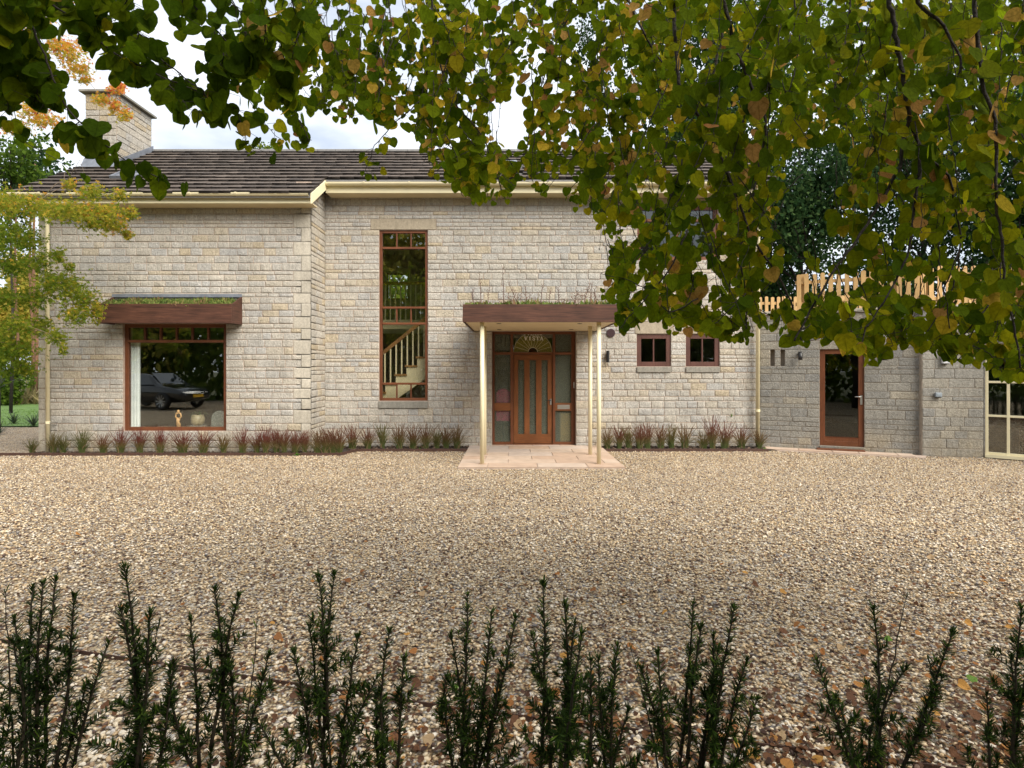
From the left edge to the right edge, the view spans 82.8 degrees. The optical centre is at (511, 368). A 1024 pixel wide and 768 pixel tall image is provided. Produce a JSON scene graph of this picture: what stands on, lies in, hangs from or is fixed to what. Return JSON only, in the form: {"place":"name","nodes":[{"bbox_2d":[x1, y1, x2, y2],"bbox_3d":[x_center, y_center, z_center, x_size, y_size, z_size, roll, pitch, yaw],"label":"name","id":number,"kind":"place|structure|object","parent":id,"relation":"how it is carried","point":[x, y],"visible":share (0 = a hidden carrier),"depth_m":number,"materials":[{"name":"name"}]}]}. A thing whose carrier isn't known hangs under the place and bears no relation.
{"place":"outdoors","nodes":[
{"label":"outdoors","id":0,"kind":"place"},
{"bbox_2d":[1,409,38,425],"bbox_3d":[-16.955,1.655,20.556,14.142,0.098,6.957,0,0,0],"label":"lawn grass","id":1,"kind":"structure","parent":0,"point":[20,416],"depth_m":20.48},
{"bbox_2d":[1,379,38,426],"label":"ground","id":2,"kind":"structure","parent":0,"point":[21,426],"depth_m":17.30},
{"bbox_2d":[0,179,28,359],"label":"pine tree","id":3,"kind":"object","parent":2,"relation":"on","point":[15,251],"visible":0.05,"depth_m":32.97,"materials":[{"name":"green plant"}]},
{"bbox_2d":[0,187,31,266],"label":"broadleaf tree","id":4,"kind":"object","parent":2,"relation":"on","point":[20,247],"visible":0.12,"depth_m":26.84,"materials":[{"name":"green plant"}]},
{"bbox_2d":[0,350,37,405],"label":"shrub","id":5,"kind":"object","parent":2,"relation":"on","point":[5,389],"visible":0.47,"depth_m":26.75,"materials":[{"name":"green plant"}]},
{"bbox_2d":[0,281,38,357],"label":"broadleaf tree","id":6,"kind":"object","parent":2,"relation":"on","point":[4,315],"visible":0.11,"depth_m":33.97,"materials":[{"name":"green plant"}]},
{"bbox_2d":[0,251,38,315],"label":"broadleaf tree","id":7,"kind":"object","parent":2,"relation":"on","point":[21,280],"visible":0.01,"depth_m":36.92,"materials":[{"name":"green plant"}]},
{"bbox_2d":[0,129,52,412],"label":"broadleaf tree","id":8,"kind":"object","parent":2,"relation":"on","point":[9,171],"visible":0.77,"depth_m":21.89,"materials":[{"name":"green plant"}]},
{"bbox_2d":[14,376,38,403],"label":"meadow grass","id":9,"kind":"structure","parent":2,"relation":"on","point":[29,397],"depth_m":27.98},
{"bbox_2d":[0,159,60,389],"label":"pine tree","id":10,"kind":"object","parent":2,"relation":"on","point":[32,314],"visible":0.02,"depth_m":30.95,"materials":[{"name":"green plant"}]},
{"bbox_2d":[0,133,74,393],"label":"pine tree","id":11,"kind":"object","parent":2,"relation":"on","point":[54,162],"visible":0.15,"depth_m":28.96,"materials":[{"name":"green plant"}]},
{"bbox_2d":[7,84,776,464],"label":"stone house","id":12,"kind":"structure","parent":2,"relation":"on","point":[299,256],"depth_m":12.64,"materials":[{"name":"beige stone"}]},
{"bbox_2d":[131,343,140,426],"bbox_3d":[-7.819,0.413,11.993,0.276,1.973,0.062,0,0,0],"label":"curtain","id":13,"kind":"object","parent":12,"relation":"hanging from","point":[135,384],"visible":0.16,"depth_m":11.98,"materials":[{"name":"fabric"}]},
{"bbox_2d":[103,296,235,305],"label":"sedum roof","id":14,"kind":"structure","parent":12,"relation":"on","point":[182,300],"depth_m":11.54,"materials":[{"name":"plant"}]},
{"bbox_2d":[125,324,225,430],"bbox_3d":[-6.848,0.173,11.862,2.090,2.176,0.076,0,0,0],"label":"window","id":15,"kind":"structure","parent":12,"relation":"in","point":[128,341],"depth_m":11.83,"materials":[{"name":"red wood"}]},
{"bbox_2d":[211,411,223,426],"bbox_3d":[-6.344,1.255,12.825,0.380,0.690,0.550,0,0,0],"label":"armchair","id":16,"kind":"object","parent":12,"relation":"in","point":[217,418],"visible":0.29,"depth_m":12.55,"materials":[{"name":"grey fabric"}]},
{"bbox_2d":[387,273,408,299],"bbox_3d":[-3.371,-2.433,17.218,0.668,0.795,0.076,0,0,0],"label":"window","id":17,"kind":"structure","parent":12,"relation":"in","point":[388,274],"depth_m":17.18,"materials":[{"name":"red wood"}]},
{"bbox_2d":[383,317,424,397],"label":"staircase","id":18,"kind":"structure","parent":12,"relation":"attached to","point":[415,374],"depth_m":13.06,"materials":[{"name":"beige paint"}]},
{"bbox_2d":[383,282,424,333],"bbox_3d":[-1.050,-1.600,15.750,5.900,1.188,2.300,0,0,0],"label":"landing","id":19,"kind":"object","parent":12,"relation":"attached to","point":[395,329],"visible":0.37,"depth_m":14.62,"materials":[{"name":"beige paint"}]},
{"bbox_2d":[380,231,427,400],"bbox_3d":[-2.366,-1.163,12.712,1.058,3.721,0.076,0,0,0],"label":"window","id":20,"kind":"structure","parent":12,"relation":"in","point":[382,248],"depth_m":12.68,"materials":[{"name":"red wood"}]},
{"bbox_2d":[496,389,509,441],"bbox_3d":[-0.200,1.049,12.905,0.329,1.221,0.120,0,0,0],"label":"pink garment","id":21,"kind":"object","parent":12,"relation":"in","point":[502,395],"visible":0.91,"depth_m":12.85,"materials":[{"name":"fabric"}]},
{"bbox_2d":[513,354,551,442],"bbox_3d":[0.462,0.664,12.796,0.861,1.963,0.128,0,0,0],"label":"door leaf","id":22,"kind":"structure","parent":12,"relation":"in","point":[526,437],"depth_m":12.81,"materials":[{"name":"orange wood"}]},
{"bbox_2d":[492,332,574,444],"bbox_3d":[0.480,0.421,12.825,1.819,2.500,0.110,0,0,0],"label":"front door","id":23,"kind":"structure","parent":12,"relation":"in","point":[535,340],"depth_m":12.78,"materials":[{"name":"red wood"}]},
{"bbox_2d":[465,298,610,304],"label":"sedum roof","id":24,"kind":"structure","parent":12,"relation":"on","point":[547,302],"depth_m":10.14,"materials":[{"name":"plant"}]},
{"bbox_2d":[470,289,607,303],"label":"dry flower heads","id":25,"kind":"object","parent":24,"relation":"on","point":[575,302],"visible":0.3,"depth_m":10.52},
{"bbox_2d":[559,412,570,441],"bbox_3d":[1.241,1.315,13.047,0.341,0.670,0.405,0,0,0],"label":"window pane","id":26,"kind":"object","parent":12,"relation":"on","point":[564,426],"visible":0.74,"depth_m":12.85,"materials":[{"name":"beige glass"}]},
{"bbox_2d":[637,334,670,365],"bbox_3d":[3.093,-0.404,12.705,0.744,0.703,0.070,0,0,0],"label":"window","id":27,"kind":"structure","parent":12,"relation":"in","point":[667,337],"depth_m":12.67,"materials":[{"name":"brown wood"}]},
{"bbox_2d":[637,206,716,259],"bbox_3d":[3.610,-2.965,12.732,1.756,1.186,0.076,0,0,0],"label":"window","id":28,"kind":"structure","parent":12,"relation":"in","point":[707,208],"depth_m":12.70,"materials":[{"name":"red wood"}]},
{"bbox_2d":[686,334,718,365],"bbox_3d":[4.157,-0.404,12.705,0.732,0.703,0.070,0,0,0],"label":"window","id":29,"kind":"structure","parent":12,"relation":"in","point":[695,336],"depth_m":12.67,"materials":[{"name":"brown wood"}]},
{"bbox_3d":[-6.839,1.308,12.380,1.758,0.100,0.800,0,0,0],"label":"window shelf","id":30,"kind":"object","parent":12,"relation":"attached to","visible":0},
{"bbox_2d":[189,411,206,426],"bbox_3d":[-6.556,1.082,12.204,0.423,0.552,0.430,0,0,0],"label":"vase","id":31,"kind":"object","parent":30,"relation":"on","point":[197,419],"visible":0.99,"depth_m":12.13,"materials":[{"name":"beige ceramic"}]},
{"bbox_2d":[389,275,407,297],"bbox_3d":[-4.706,-1.596,23.963,2.663,6.708,1.929,0,0,-22],"label":"broadleaf tree","id":32,"kind":"object","parent":2,"relation":"on","point":[400,278],"visible":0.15,"depth_m":23.68,"materials":[{"name":"green plant"}]},
{"bbox_2d":[574,5,628,143],"bbox_3d":[4.570,-8.579,29.968,2.963,20.662,2.308,0,0,0],"label":"evergreen tree","id":33,"kind":"object","parent":2,"relation":"on","point":[586,29],"visible":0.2,"depth_m":29.85,"materials":[{"name":"green plant"}]},
{"bbox_2d":[613,0,815,147],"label":"evergreen tree","id":34,"kind":"object","parent":2,"relation":"on","point":[698,61],"visible":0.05,"depth_m":26.02,"materials":[{"name":"green plant"}]},
{"bbox_2d":[760,271,858,311],"bbox_3d":[10.088,-0.980,20.891,3.898,5.468,3.739,0,0,0],"label":"evergreen shrub","id":35,"kind":"object","parent":2,"relation":"on","point":[775,290],"visible":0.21,"depth_m":20.02,"materials":[{"name":"green plant"}]},
{"bbox_2d":[760,134,888,307],"bbox_3d":[9.753,-3.229,19.946,5.469,9.969,4.691,0,0,16],"label":"evergreen tree","id":36,"kind":"object","parent":2,"relation":"on","point":[806,201],"visible":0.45,"depth_m":18.82,"materials":[{"name":"green plant"}]},
{"bbox_2d":[749,0,989,244],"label":"broadleaf tree","id":37,"kind":"object","parent":2,"relation":"on","point":[826,91],"visible":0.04,"depth_m":29.91,"materials":[{"name":"green plant"}]},
{"bbox_2d":[826,257,960,307],"bbox_3d":[13.722,-1.162,20.819,4.662,5.832,3.325,0,0,-11],"label":"evergreen shrub","id":38,"kind":"object","parent":2,"relation":"on","point":[889,259],"visible":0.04,"depth_m":20.25,"materials":[{"name":"green plant"}]},
{"bbox_2d":[827,73,1014,271],"bbox_3d":[16.065,-4.752,23.395,8.782,13.012,6.272,0,0,0],"label":"evergreen tree","id":39,"kind":"object","parent":2,"relation":"on","point":[881,211],"visible":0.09,"depth_m":22.56,"materials":[{"name":"green plant"}]},
{"bbox_2d":[904,0,1023,136],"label":"broadleaf tree","id":40,"kind":"object","parent":2,"relation":"on","point":[994,47],"visible":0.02,"depth_m":29.27,"materials":[{"name":"green plant"}]},
{"bbox_2d":[935,254,1010,304],"bbox_3d":[16.705,-1.204,19.951,4.120,5.916,3.554,0,0,0],"label":"evergreen shrub","id":41,"kind":"object","parent":2,"relation":"on","point":[981,261],"visible":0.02,"depth_m":19.55,"materials":[{"name":"green plant"}]},
{"bbox_2d":[948,81,1023,268],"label":"evergreen tree","id":42,"kind":"object","parent":2,"relation":"on","point":[1009,191],"visible":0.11,"depth_m":19.50,"materials":[{"name":"green plant"}]},
{"bbox_2d":[246,431,261,452],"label":"red grass","id":43,"kind":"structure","parent":0,"point":[256,445],"depth_m":11.61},
{"bbox_2d":[256,428,288,452],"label":"red grass","id":44,"kind":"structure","parent":0,"point":[276,449],"depth_m":11.61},
{"bbox_2d":[405,424,443,448],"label":"red grass","id":45,"kind":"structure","parent":0,"point":[426,438],"depth_m":12.26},
{"bbox_2d":[0,0,1020,369],"label":"sky","id":46,"kind":"structure","parent":0,"point":[325,133],"materials":[{"name":"white"}]},
{"bbox_2d":[0,427,1023,767],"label":"gravel yard","id":47,"kind":"structure","parent":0,"point":[12,439],"depth_m":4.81,"materials":[{"name":"gravel"}]},
{"bbox_2d":[0,583,55,767],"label":"yew sapling","id":48,"kind":"object","parent":47,"relation":"on","point":[19,740],"visible":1,"depth_m":1.80,"materials":[{"name":"plant"}]},
{"bbox_2d":[0,571,120,767],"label":"yew sapling","id":49,"kind":"object","parent":47,"relation":"on","point":[37,684],"visible":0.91,"depth_m":1.92,"materials":[{"name":"plant"}]},
{"bbox_2d":[0,2,140,388],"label":"japanese maple","id":50,"kind":"object","parent":47,"relation":"on","point":[109,217],"visible":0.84,"depth_m":10.40,"materials":[{"name":"green plant"}]},
{"bbox_2d":[78,560,183,767],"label":"yew sapling","id":51,"kind":"object","parent":47,"relation":"on","point":[136,758],"visible":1,"depth_m":1.72,"materials":[{"name":"plant"}]},
{"bbox_2d":[158,583,279,767],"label":"yew sapling","id":52,"kind":"object","parent":47,"relation":"on","point":[224,700],"visible":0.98,"depth_m":1.82,"materials":[{"name":"plant"}]},
{"bbox_2d":[0,449,467,455],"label":"metal edging","id":53,"kind":"object","parent":47,"relation":"on","point":[225,454],"visible":0.73,"depth_m":11.42,"materials":[{"name":"metal"}]},
{"bbox_2d":[253,567,383,767],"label":"yew sapling","id":54,"kind":"object","parent":47,"relation":"on","point":[319,696],"visible":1,"depth_m":1.88,"materials":[{"name":"plant"}]},
{"bbox_2d":[353,624,417,767],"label":"yew sapling","id":55,"kind":"object","parent":47,"relation":"on","point":[381,742],"visible":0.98,"depth_m":1.91,"materials":[{"name":"plant"}]},
{"bbox_2d":[32,445,763,454],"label":"bark mulch","id":56,"kind":"object","parent":47,"relation":"on","point":[451,447],"visible":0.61,"depth_m":12.17,"materials":[{"name":"wood"}]},
{"bbox_2d":[41,430,63,452],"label":"red grass","id":57,"kind":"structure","parent":56,"relation":"on","point":[51,447],"depth_m":11.56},
{"bbox_2d":[49,433,75,452],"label":"red grass","id":58,"kind":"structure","parent":56,"relation":"on","point":[62,447],"depth_m":11.61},
{"bbox_2d":[64,428,97,452],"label":"red grass","id":59,"kind":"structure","parent":56,"relation":"on","point":[81,445],"depth_m":11.59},
{"bbox_2d":[90,432,114,452],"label":"red grass","id":60,"kind":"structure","parent":56,"relation":"on","point":[103,447],"depth_m":11.51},
{"bbox_2d":[104,426,141,452],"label":"red grass","id":61,"kind":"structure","parent":56,"relation":"on","point":[120,447],"depth_m":11.55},
{"bbox_2d":[119,426,157,452],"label":"red grass","id":62,"kind":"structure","parent":56,"relation":"on","point":[139,447],"depth_m":11.61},
{"bbox_2d":[132,426,175,452],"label":"red grass","id":63,"kind":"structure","parent":56,"relation":"on","point":[159,447],"depth_m":11.56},
{"bbox_2d":[139,427,198,452],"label":"red grass","id":64,"kind":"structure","parent":56,"relation":"on","point":[182,445],"depth_m":11.52,"materials":[{"name":"plant"}]},
{"bbox_2d":[187,426,223,452],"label":"red grass","id":65,"kind":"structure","parent":56,"relation":"on","point":[203,445],"depth_m":11.52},
{"bbox_2d":[206,433,231,452],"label":"red grass","id":66,"kind":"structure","parent":56,"relation":"on","point":[223,446],"depth_m":11.57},
{"bbox_2d":[227,427,259,452],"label":"red grass","id":67,"kind":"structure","parent":56,"relation":"on","point":[242,449],"depth_m":11.55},
{"bbox_2d":[254,425,276,452],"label":"red grass","id":68,"kind":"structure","parent":56,"relation":"on","point":[265,442],"depth_m":11.53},
{"bbox_2d":[271,428,296,452],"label":"red grass","id":69,"kind":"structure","parent":56,"relation":"on","point":[283,444],"depth_m":11.55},
{"bbox_2d":[276,430,306,452],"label":"red grass","id":70,"kind":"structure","parent":56,"relation":"on","point":[295,446],"depth_m":11.58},
{"bbox_2d":[292,430,313,452],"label":"red grass","id":71,"kind":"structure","parent":56,"relation":"on","point":[305,445],"depth_m":11.60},
{"bbox_2d":[299,431,321,452],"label":"red grass","id":72,"kind":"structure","parent":56,"relation":"on","point":[316,449],"depth_m":11.55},
{"bbox_2d":[301,428,335,452],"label":"red grass","id":73,"kind":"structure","parent":56,"relation":"on","point":[325,448],"depth_m":11.53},
{"bbox_2d":[312,427,349,452],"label":"red grass","id":74,"kind":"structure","parent":56,"relation":"on","point":[333,449],"depth_m":11.54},
{"bbox_2d":[326,428,350,452],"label":"red grass","id":75,"kind":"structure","parent":56,"relation":"on","point":[339,445],"depth_m":11.54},
{"bbox_2d":[337,424,363,448],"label":"red grass","id":76,"kind":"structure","parent":56,"relation":"on","point":[352,442],"depth_m":12.22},
{"bbox_2d":[355,427,379,448],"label":"red grass","id":77,"kind":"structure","parent":56,"relation":"on","point":[367,444],"depth_m":12.22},
{"bbox_2d":[367,423,391,448],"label":"red grass","id":78,"kind":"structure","parent":56,"relation":"on","point":[382,436],"depth_m":12.24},
{"bbox_2d":[384,422,423,448],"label":"red grass","id":79,"kind":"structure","parent":56,"relation":"on","point":[399,443],"depth_m":12.28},
{"bbox_2d":[399,423,431,448],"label":"red grass","id":80,"kind":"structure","parent":56,"relation":"on","point":[412,442],"depth_m":12.23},
{"bbox_2d":[430,429,446,448],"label":"red grass","id":81,"kind":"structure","parent":56,"relation":"on","point":[437,443],"depth_m":12.30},
{"bbox_2d":[438,427,462,448],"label":"red grass","id":82,"kind":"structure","parent":56,"relation":"on","point":[446,443],"depth_m":12.30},
{"bbox_2d":[441,424,473,448],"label":"red grass","id":83,"kind":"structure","parent":56,"relation":"on","point":[457,441],"depth_m":12.31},
{"bbox_2d":[430,590,523,767],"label":"yew sapling","id":84,"kind":"object","parent":47,"relation":"on","point":[462,722],"visible":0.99,"depth_m":1.89,"materials":[{"name":"plant"}]},
{"bbox_2d":[0,639,960,767],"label":"metal edging","id":85,"kind":"object","parent":47,"relation":"on","point":[425,704],"visible":0.36,"depth_m":2.94,"materials":[{"name":"metal"}]},
{"bbox_2d":[0,0,1023,383],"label":"katsura tree","id":86,"kind":"object","parent":47,"relation":"on","point":[934,38],"visible":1,"depth_m":2.49,"materials":[{"name":"green plant"}]},
{"bbox_2d":[0,512,1023,767],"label":"leaf litter","id":87,"kind":"object","parent":47,"relation":"on","point":[766,740],"visible":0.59,"depth_m":2.93,"materials":[{"name":"plant"}]},
{"bbox_2d":[457,444,624,468],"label":"porch paving","id":88,"kind":"structure","parent":47,"relation":"on","point":[537,457],"depth_m":10.81,"materials":[{"name":"stone"}]},
{"bbox_2d":[501,574,590,767],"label":"yew sapling","id":89,"kind":"object","parent":47,"relation":"on","point":[564,729],"visible":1,"depth_m":1.73,"materials":[{"name":"plant"}]},
{"bbox_2d":[574,640,647,767],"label":"yew sapling","id":90,"kind":"object","parent":47,"relation":"on","point":[603,735],"visible":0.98,"depth_m":1.84,"materials":[{"name":"plant"}]},
{"bbox_2d":[605,449,767,451],"bbox_3d":[3.615,1.688,12.000,3.370,0.065,0.020,0,0,0],"label":"metal edging","id":91,"kind":"object","parent":47,"relation":"on","point":[683,450],"visible":0.71,"depth_m":11.99,"materials":[{"name":"metal"}]},
{"bbox_2d":[601,446,772,450],"bbox_3d":[3.665,1.692,12.355,3.470,0.001,0.690,0,0,0],"label":"planting bed","id":92,"kind":"object","parent":47,"relation":"on","point":[692,447],"visible":0.2,"depth_m":12.47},
{"bbox_2d":[592,426,616,448],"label":"red grass","id":93,"kind":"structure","parent":92,"relation":"on","point":[607,442],"depth_m":12.22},
{"bbox_2d":[610,425,631,448],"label":"red grass","id":94,"kind":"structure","parent":92,"relation":"on","point":[619,444],"depth_m":12.25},
{"bbox_2d":[615,425,651,448],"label":"red grass","id":95,"kind":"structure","parent":92,"relation":"on","point":[628,443],"depth_m":12.25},
{"bbox_2d":[627,424,652,448],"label":"red grass","id":96,"kind":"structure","parent":92,"relation":"on","point":[639,442],"depth_m":12.20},
{"bbox_2d":[627,421,660,448],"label":"red grass","id":97,"kind":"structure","parent":92,"relation":"on","point":[647,445],"depth_m":12.26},
{"bbox_2d":[650,424,678,448],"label":"red grass","id":98,"kind":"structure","parent":92,"relation":"on","point":[660,444],"depth_m":12.25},
{"bbox_2d":[654,424,678,447],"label":"red grass","id":99,"kind":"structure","parent":92,"relation":"on","point":[670,439],"depth_m":12.25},
{"bbox_2d":[672,423,700,448],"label":"red grass","id":100,"kind":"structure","parent":92,"relation":"on","point":[684,441],"depth_m":12.29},
{"bbox_2d":[691,431,724,448],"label":"red grass","id":101,"kind":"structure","parent":92,"relation":"on","point":[703,444],"depth_m":12.25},
{"bbox_2d":[698,414,723,448],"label":"red grass","id":102,"kind":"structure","parent":92,"relation":"on","point":[712,444],"depth_m":12.22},
{"bbox_2d":[702,420,746,448],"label":"red grass","id":103,"kind":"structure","parent":92,"relation":"on","point":[724,442],"depth_m":12.22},
{"bbox_2d":[729,424,764,448],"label":"red grass","id":104,"kind":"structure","parent":92,"relation":"on","point":[741,441],"depth_m":12.30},
{"bbox_2d":[749,429,773,448],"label":"red grass","id":105,"kind":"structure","parent":92,"relation":"on","point":[759,441],"depth_m":12.26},
{"bbox_2d":[629,597,765,767],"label":"yew sapling","id":106,"kind":"object","parent":47,"relation":"on","point":[714,746],"visible":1,"depth_m":1.87,"materials":[{"name":"plant"}]},
{"bbox_2d":[808,592,959,767],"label":"yew sapling","id":107,"kind":"object","parent":47,"relation":"on","point":[855,758],"visible":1,"depth_m":1.89,"materials":[{"name":"plant"}]},
{"bbox_2d":[760,305,1023,460],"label":"garage","id":108,"kind":"structure","parent":47,"relation":"on","point":[827,397],"depth_m":11.84,"materials":[{"name":"grey stone"}]},
{"bbox_2d":[820,349,863,446],"bbox_3d":[6.812,0.597,11.997,0.802,2.007,0.133,0,0,24],"label":"glazed door","id":109,"kind":"structure","parent":108,"relation":"in","point":[858,441],"depth_m":12.00,"materials":[{"name":"red wood"}]},
{"bbox_2d":[760,295,970,311],"bbox_3d":[9.756,-1.516,15.318,7.533,0.852,0.154,0,0,5],"label":"picket fence","id":110,"kind":"object","parent":108,"relation":"on","point":[766,303],"visible":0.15,"depth_m":15.51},
{"bbox_2d":[795,264,1022,309],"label":"picket fence","id":111,"kind":"object","parent":108,"relation":"on","point":[802,282],"visible":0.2,"depth_m":12.00,"materials":[{"name":"wood"}]},
{"bbox_2d":[984,344,1023,459],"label":"garden window","id":112,"kind":"structure","parent":108,"relation":"in","point":[1008,455],"depth_m":11.04,"materials":[{"name":"beige paint"}]},
{"bbox_2d":[1018,430,1023,453],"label":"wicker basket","id":113,"kind":"object","parent":108,"relation":"in","point":[1021,441],"visible":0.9,"depth_m":11.02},
{"bbox_2d":[958,600,1023,767],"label":"yew sapling","id":114,"kind":"object","parent":47,"relation":"on","point":[1015,714],"visible":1,"depth_m":1.85,"materials":[{"name":"plant"}]},
{"bbox_2d":[0,712,1023,767],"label":"gravel","id":115,"kind":"structure","parent":0,"point":[120,732],"depth_m":2.64,"materials":[{"name":"gravel"}]},
{"bbox_2d":[765,446,925,458],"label":"path","id":116,"kind":"structure","parent":0,"point":[867,453],"depth_m":11.60,"materials":[{"name":"stone"}]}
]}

